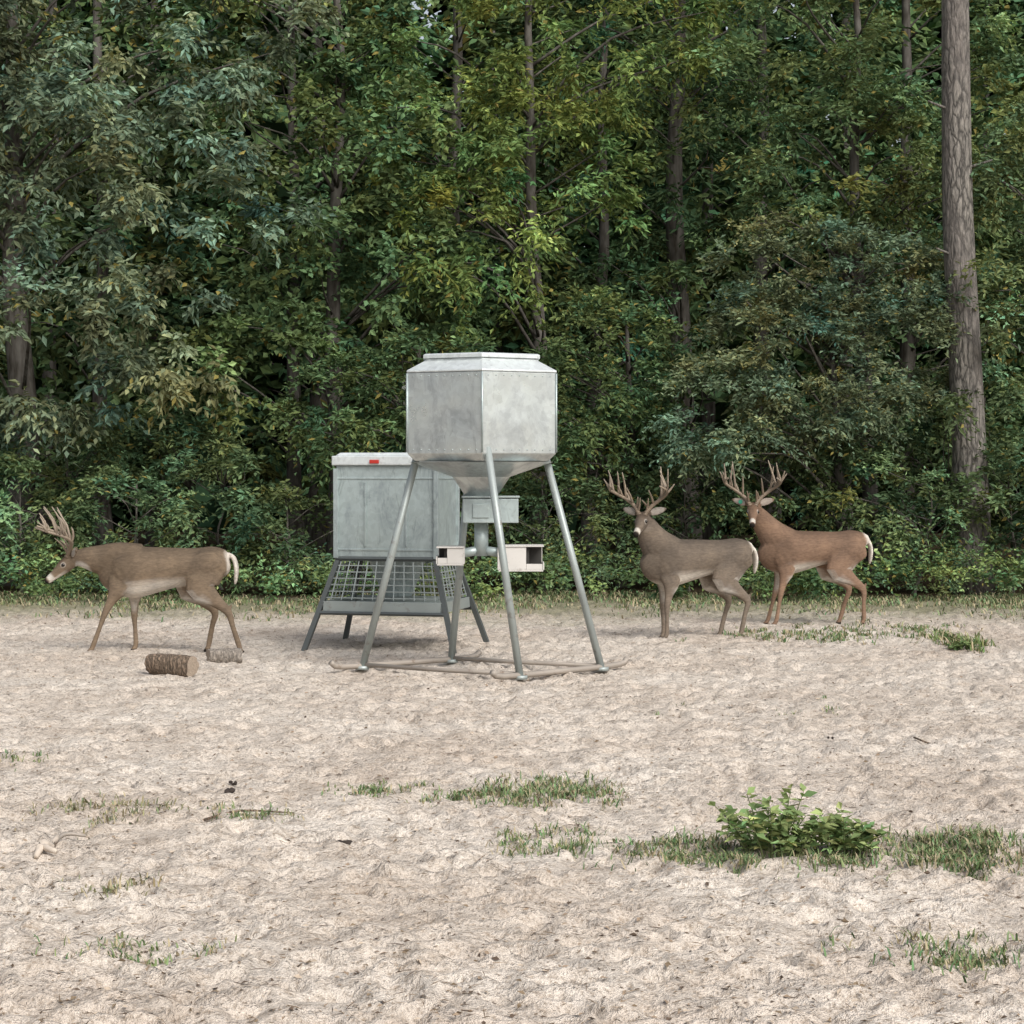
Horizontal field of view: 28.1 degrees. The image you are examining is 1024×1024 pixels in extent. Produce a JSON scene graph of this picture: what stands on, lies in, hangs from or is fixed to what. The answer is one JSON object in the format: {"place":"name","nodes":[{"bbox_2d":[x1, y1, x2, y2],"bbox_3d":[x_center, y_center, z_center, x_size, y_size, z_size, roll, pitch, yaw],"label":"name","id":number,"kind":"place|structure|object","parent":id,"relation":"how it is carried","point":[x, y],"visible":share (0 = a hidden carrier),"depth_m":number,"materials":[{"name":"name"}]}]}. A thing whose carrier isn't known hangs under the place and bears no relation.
{"place":"outdoors","nodes":[
{"label":"outdoors","id":0,"kind":"place"},
{"bbox_2d":[0,504,1023,1023],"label":"ground","id":1,"kind":"structure","parent":0,"point":[888,670],"depth_m":10.16,"materials":[{"name":"beige sand"}]},
{"bbox_2d":[0,482,12,520],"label":"understory shrub","id":2,"kind":"object","parent":1,"relation":"on","point":[7,491],"visible":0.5,"depth_m":28.71,"materials":[{"name":"green plant"}]},
{"bbox_2d":[0,5,64,489],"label":"forest tree","id":3,"kind":"object","parent":1,"relation":"on","point":[1,252],"visible":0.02,"depth_m":45.70,"materials":[{"name":"green plant"}]},
{"bbox_2d":[0,1,71,456],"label":"forest tree","id":4,"kind":"object","parent":1,"relation":"on","point":[3,365],"visible":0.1,"depth_m":37.66,"materials":[{"name":"green plant"}]},
{"bbox_2d":[33,834,59,858],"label":"broken branch","id":5,"kind":"object","parent":1,"relation":"on","point":[39,847],"visible":0.87,"depth_m":9.04,"materials":[{"name":"brown wood"}]},
{"bbox_2d":[0,446,100,591],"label":"understory shrub","id":6,"kind":"object","parent":1,"relation":"on","point":[11,465],"visible":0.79,"depth_m":28.34,"materials":[{"name":"green plant"}]},
{"bbox_2d":[43,843,57,853],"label":"broken branch","id":7,"kind":"object","parent":1,"relation":"on","point":[47,848],"visible":0.75,"depth_m":8.96,"materials":[{"name":"brown wood"}]},
{"bbox_2d":[57,832,85,841],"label":"fallen twig","id":8,"kind":"object","parent":1,"relation":"on","point":[62,835],"visible":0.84,"depth_m":9.38,"materials":[{"name":"wood"}]},
{"bbox_2d":[0,400,144,580],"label":"understory shrub","id":9,"kind":"object","parent":1,"relation":"on","point":[84,462],"visible":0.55,"depth_m":29.81,"materials":[{"name":"green plant"}]},
{"bbox_2d":[0,0,200,551],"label":"forest tree","id":10,"kind":"object","parent":1,"relation":"on","point":[73,242],"visible":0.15,"depth_m":41.63,"materials":[{"name":"green plant"}]},
{"bbox_2d":[56,463,208,592],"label":"understory shrub","id":11,"kind":"object","parent":1,"relation":"on","point":[169,508],"visible":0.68,"depth_m":28.09,"materials":[{"name":"green plant"}]},
{"bbox_2d":[0,0,271,545],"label":"forest tree","id":12,"kind":"object","parent":1,"relation":"on","point":[60,352],"visible":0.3,"depth_m":33.60,"materials":[{"name":"green plant"}]},
{"bbox_2d":[35,506,244,652],"bbox_3d":[-3.443,0.626,18.886,1.977,1.366,0.696,0,1,0],"label":"white tailed deer","id":13,"kind":"object","parent":1,"relation":"on","point":[134,573],"visible":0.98,"depth_m":18.78},
{"bbox_2d":[27,0,299,546],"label":"forest tree","id":14,"kind":"object","parent":1,"relation":"on","point":[210,288],"visible":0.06,"depth_m":43.62,"materials":[{"name":"green plant"}]},
{"bbox_2d":[144,653,198,676],"bbox_3d":[-2.805,1.264,16.907,0.424,0.196,0.204,3,2,24],"label":"cut log","id":15,"kind":"object","parent":1,"relation":"on","point":[173,664],"visible":0.92,"depth_m":16.83,"materials":[{"name":"brown wood"}]},
{"bbox_2d":[0,0,354,585],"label":"oak tree","id":16,"kind":"object","parent":1,"relation":"on","point":[126,290],"visible":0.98,"depth_m":28.72,"materials":[{"name":"green plant"}]},
{"bbox_2d":[111,389,247,544],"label":"understory shrub","id":17,"kind":"object","parent":1,"relation":"on","point":[174,433],"visible":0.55,"depth_m":30.16,"materials":[{"name":"green plant"}]},
{"bbox_2d":[142,428,303,589],"bbox_3d":[-4.131,0.017,28.944,2.438,2.405,1.755,0,1,0],"label":"understory shrub","id":18,"kind":"object","parent":1,"relation":"on","point":[233,493],"visible":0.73,"depth_m":28.70,"materials":[{"name":"green plant"}]},
{"bbox_2d":[206,648,242,663],"bbox_3d":[-2.526,1.262,17.941,0.311,0.152,0.160,2,0,-20],"label":"cut log","id":19,"kind":"object","parent":1,"relation":"on","point":[225,655],"visible":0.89,"depth_m":17.88,"materials":[{"name":"brown wood"}]},
{"bbox_2d":[224,788,234,792],"bbox_3d":[-1.456,1.439,10.560,0.052,0.033,0.082,0,1,0],"label":"dirt clod","id":20,"kind":"object","parent":1,"relation":"on","point":[229,790],"visible":1,"depth_m":10.55,"materials":[{"name":"soil"}]},
{"bbox_2d":[229,780,236,785],"bbox_3d":[-1.514,1.472,11.127,0.057,0.030,0.029,1,1,32],"label":"dirt clod","id":21,"kind":"object","parent":1,"relation":"on","point":[232,783],"visible":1,"depth_m":11.12,"materials":[{"name":"soil"}]},
{"bbox_2d":[202,809,293,820],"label":"fallen twig","id":22,"kind":"object","parent":1,"relation":"on","point":[241,810],"visible":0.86,"depth_m":9.98,"materials":[{"name":"wood"}]},
{"bbox_2d":[119,0,447,562],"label":"forest tree","id":23,"kind":"object","parent":1,"relation":"on","point":[297,188],"visible":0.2,"depth_m":36.58,"materials":[{"name":"green plant"}]},
{"bbox_2d":[217,479,363,595],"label":"understory shrub","id":24,"kind":"object","parent":1,"relation":"on","point":[249,523],"visible":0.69,"depth_m":27.71,"materials":[{"name":"green plant"}]},
{"bbox_2d":[139,0,466,551],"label":"forest tree","id":25,"kind":"object","parent":1,"relation":"on","point":[258,377],"visible":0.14,"depth_m":41.45,"materials":[{"name":"green plant"}]},
{"bbox_2d":[131,0,499,573],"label":"sweetgum tree","id":26,"kind":"object","parent":1,"relation":"on","point":[337,67],"visible":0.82,"depth_m":30.24,"materials":[{"name":"green plant"}]},
{"bbox_2d":[337,840,352,844],"bbox_3d":[-0.762,1.495,9.202,0.094,0.047,0.092,0,1,0],"label":"dirt clod","id":27,"kind":"object","parent":1,"relation":"on","point":[348,842],"visible":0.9,"depth_m":9.18,"materials":[{"name":"soil"}]},
{"bbox_2d":[283,489,460,569],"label":"understory shrub","id":28,"kind":"object","parent":1,"relation":"on","point":[310,516],"visible":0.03,"depth_m":29.68,"materials":[{"name":"green plant"}]},
{"bbox_2d":[263,323,501,584],"bbox_3d":[-1.582,-0.732,29.028,3.795,3.887,2.449,0,1,0],"label":"privet tree","id":29,"kind":"object","parent":1,"relation":"on","point":[390,424],"visible":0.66,"depth_m":28.69,"materials":[{"name":"green plant"}]},
{"bbox_2d":[301,453,489,652],"bbox_3d":[-1.092,0.373,19.512,1.505,1.872,1.245,0,1,14],"label":"box deer feeder","id":30,"kind":"object","parent":1,"relation":"on","point":[368,490],"visible":0.84,"depth_m":19.18,"materials":[{"name":"metal"}]},
{"bbox_2d":[256,0,616,566],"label":"forest tree","id":31,"kind":"object","parent":1,"relation":"on","point":[362,12],"visible":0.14,"depth_m":34.95,"materials":[{"name":"green plant"}]},
{"bbox_2d":[328,352,628,679],"bbox_3d":[-0.267,0.010,17.166,1.992,2.630,1.611,1,1,31],"label":"hopper deer feeder","id":32,"kind":"object","parent":1,"relation":"on","point":[481,424],"visible":1,"depth_m":16.67,"materials":[{"name":"metal"}]},
{"bbox_2d":[345,0,666,534],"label":"forest tree","id":33,"kind":"object","parent":1,"relation":"on","point":[506,344],"visible":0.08,"depth_m":43.51,"materials":[{"name":"green plant"}]},
{"bbox_2d":[447,471,564,587],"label":"understory shrub","id":34,"kind":"object","parent":1,"relation":"on","point":[505,490],"visible":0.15,"depth_m":29.24,"materials":[{"name":"green plant"}]},
{"bbox_2d":[0,590,1023,982],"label":"grass","id":35,"kind":"structure","parent":1,"relation":"on","point":[928,848],"depth_m":10.18,"materials":[{"name":"green plant"}]},
{"bbox_2d":[0,0,1023,536],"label":"distant forest","id":36,"kind":"object","parent":1,"relation":"on","point":[212,522],"visible":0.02,"depth_m":54.62,"materials":[{"name":"green plant"}]},
{"bbox_2d":[0,527,1023,603],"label":"undergrowth","id":37,"kind":"object","parent":1,"relation":"on","point":[808,578],"visible":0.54,"depth_m":26.96,"materials":[{"name":"green plant"}]},
{"bbox_2d":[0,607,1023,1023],"bbox_3d":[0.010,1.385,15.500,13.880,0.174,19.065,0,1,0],"label":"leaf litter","id":38,"kind":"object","parent":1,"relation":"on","point":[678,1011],"visible":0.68,"depth_m":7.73,"materials":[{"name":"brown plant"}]},
{"bbox_2d":[346,0,749,581],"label":"hickory tree","id":39,"kind":"object","parent":1,"relation":"on","point":[497,151],"visible":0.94,"depth_m":30.08,"materials":[{"name":"green plant"}]},
{"bbox_2d":[466,456,634,591],"bbox_3d":[0.539,0.195,28.498,2.299,2.202,1.642,0,1,20],"label":"understory shrub","id":40,"kind":"object","parent":1,"relation":"on","point":[597,518],"visible":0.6,"depth_m":28.32,"materials":[{"name":"green plant"}]},
{"bbox_2d":[442,0,746,563],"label":"forest tree","id":41,"kind":"object","parent":1,"relation":"on","point":[544,175],"visible":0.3,"depth_m":36.05,"materials":[{"name":"green plant"}]},
{"bbox_2d":[508,448,696,589],"bbox_3d":[1.242,0.150,29.011,2.640,2.121,1.815,1,1,36],"label":"understory shrub","id":42,"kind":"object","parent":1,"relation":"on","point":[679,529],"visible":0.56,"depth_m":28.64,"materials":[{"name":"green plant"}]},
{"bbox_2d":[515,278,700,587],"bbox_3d":[1.141,-1.066,28.972,3.191,4.552,2.514,0,1,0],"label":"privet tree","id":43,"kind":"object","parent":1,"relation":"on","point":[620,407],"visible":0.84,"depth_m":28.68,"materials":[{"name":"green plant"}]},
{"bbox_2d":[587,404,728,510],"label":"understory shrub","id":44,"kind":"object","parent":1,"relation":"on","point":[641,468],"visible":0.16,"depth_m":29.62,"materials":[{"name":"green plant"}]},
{"bbox_2d":[604,467,757,637],"bbox_3d":[1.734,0.416,20.230,1.680,1.730,0.650,0,1,-20],"label":"white tailed deer","id":45,"kind":"object","parent":1,"relation":"on","point":[670,563],"visible":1,"depth_m":20.23},
{"bbox_2d":[609,457,779,590],"bbox_3d":[2.533,0.183,28.600,2.378,2.063,1.716,0,1,0],"label":"understory shrub","id":46,"kind":"object","parent":1,"relation":"on","point":[717,505],"visible":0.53,"depth_m":28.30,"materials":[{"name":"green plant"}]},
{"bbox_2d":[538,0,892,544],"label":"forest tree","id":47,"kind":"object","parent":1,"relation":"on","point":[738,264],"visible":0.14,"depth_m":43.14,"materials":[{"name":"green plant"}]},
{"bbox_2d":[547,0,889,539],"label":"water oak tree","id":48,"kind":"object","parent":1,"relation":"on","point":[675,276],"visible":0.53,"depth_m":32.63,"materials":[{"name":"green plant"}]},
{"bbox_2d":[688,419,851,586],"bbox_3d":[3.612,-0.099,28.921,2.310,2.617,1.648,0,1,0],"label":"understory shrub","id":49,"kind":"object","parent":1,"relation":"on","point":[779,504],"visible":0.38,"depth_m":28.63,"materials":[{"name":"green plant"}]},
{"bbox_2d":[707,783,852,858],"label":"weed plant","id":50,"kind":"object","parent":1,"relation":"on","point":[779,830],"visible":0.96,"depth_m":8.90,"materials":[{"name":"green plant"}]},
{"bbox_2d":[624,0,937,560],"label":"forest tree","id":51,"kind":"object","parent":1,"relation":"on","point":[807,39],"visible":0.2,"depth_m":37.34,"materials":[{"name":"green plant"}]},
{"bbox_2d":[719,460,872,624],"bbox_3d":[3.059,0.342,22.073,1.787,1.804,0.551,-1,1,-23],"label":"white tailed deer","id":52,"kind":"object","parent":1,"relation":"on","point":[785,553],"visible":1,"depth_m":22.04},
{"bbox_2d":[636,207,1013,589],"bbox_3d":[4.349,-1.524,28.467,5.326,5.486,2.992,0,1,0],"label":"yaupon tree","id":53,"kind":"object","parent":1,"relation":"on","point":[846,319],"visible":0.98,"depth_m":28.11,"materials":[{"name":"green plant"}]},
{"bbox_2d":[653,0,1023,580],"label":"elm tree","id":54,"kind":"object","parent":1,"relation":"on","point":[862,98],"visible":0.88,"depth_m":30.32,"materials":[{"name":"green plant"}]},
{"bbox_2d":[775,429,919,590],"bbox_3d":[4.710,-0.008,28.864,2.066,2.444,1.860,0,1,0],"label":"understory shrub","id":55,"kind":"object","parent":1,"relation":"on","point":[817,470],"visible":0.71,"depth_m":28.47,"materials":[{"name":"green plant"}]},
{"bbox_2d":[807,814,891,858],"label":"weed plant","id":56,"kind":"object","parent":1,"relation":"on","point":[837,838],"visible":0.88,"depth_m":8.93,"materials":[{"name":"green plant"}]},
{"bbox_2d":[700,0,1017,530],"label":"forest tree","id":57,"kind":"object","parent":1,"relation":"on","point":[744,137],"visible":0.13,"depth_m":42.39,"materials":[{"name":"green plant"}]},
{"bbox_2d":[748,0,1023,567],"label":"forest tree","id":58,"kind":"object","parent":1,"relation":"on","point":[907,348],"visible":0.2,"depth_m":35.11,"materials":[{"name":"green plant"}]},
{"bbox_2d":[814,451,1008,593],"bbox_3d":[5.434,0.188,28.068,2.594,2.086,1.616,0,1,0],"label":"understory shrub","id":59,"kind":"object","parent":1,"relation":"on","point":[915,519],"visible":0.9,"depth_m":27.76,"materials":[{"name":"green plant"}]},
{"bbox_2d":[913,737,930,743],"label":"fallen twig","id":60,"kind":"object","parent":1,"relation":"on","point":[921,740],"visible":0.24,"depth_m":12.68,"materials":[{"name":"wood"}]},
{"bbox_2d":[823,1,1023,496],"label":"forest tree","id":61,"kind":"object","parent":1,"relation":"on","point":[936,23],"visible":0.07,"depth_m":45.00,"materials":[{"name":"green plant"}]},
{"bbox_2d":[858,401,1020,585],"bbox_3d":[6.257,-0.307,29.929,2.335,2.988,1.725,1,1,30],"label":"understory shrub","id":62,"kind":"object","parent":1,"relation":"on","point":[914,470],"visible":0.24,"depth_m":29.76,"materials":[{"name":"green plant"}]},
{"bbox_2d":[928,0,994,594],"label":"pine tree","id":63,"kind":"object","parent":1,"relation":"on","point":[965,371],"visible":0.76,"depth_m":27.95,"materials":[{"name":"brown plant"}]},
{"bbox_2d":[946,640,977,650],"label":"weed plant","id":64,"kind":"object","parent":1,"relation":"on","point":[957,646],"visible":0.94,"depth_m":19.03,"materials":[{"name":"green plant"}]},
{"bbox_2d":[926,50,1023,510],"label":"elm tree","id":65,"kind":"object","parent":1,"relation":"on","point":[1009,386],"visible":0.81,"depth_m":28.54,"materials":[{"name":"green plant"}]},
{"bbox_2d":[929,0,1023,428],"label":"forest tree","id":66,"kind":"object","parent":1,"relation":"on","point":[1018,11],"visible":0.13,"depth_m":37.27,"materials":[{"name":"green plant"}]},
{"bbox_2d":[934,439,1023,592],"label":"understory shrub","id":67,"kind":"object","parent":1,"relation":"on","point":[1003,499],"visible":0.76,"depth_m":27.81,"materials":[{"name":"green plant"}]},
{"bbox_2d":[383,0,1004,443],"label":"sky","id":68,"kind":"structure","parent":0,"point":[415,6],"materials":[{"name":"white"}]}
]}

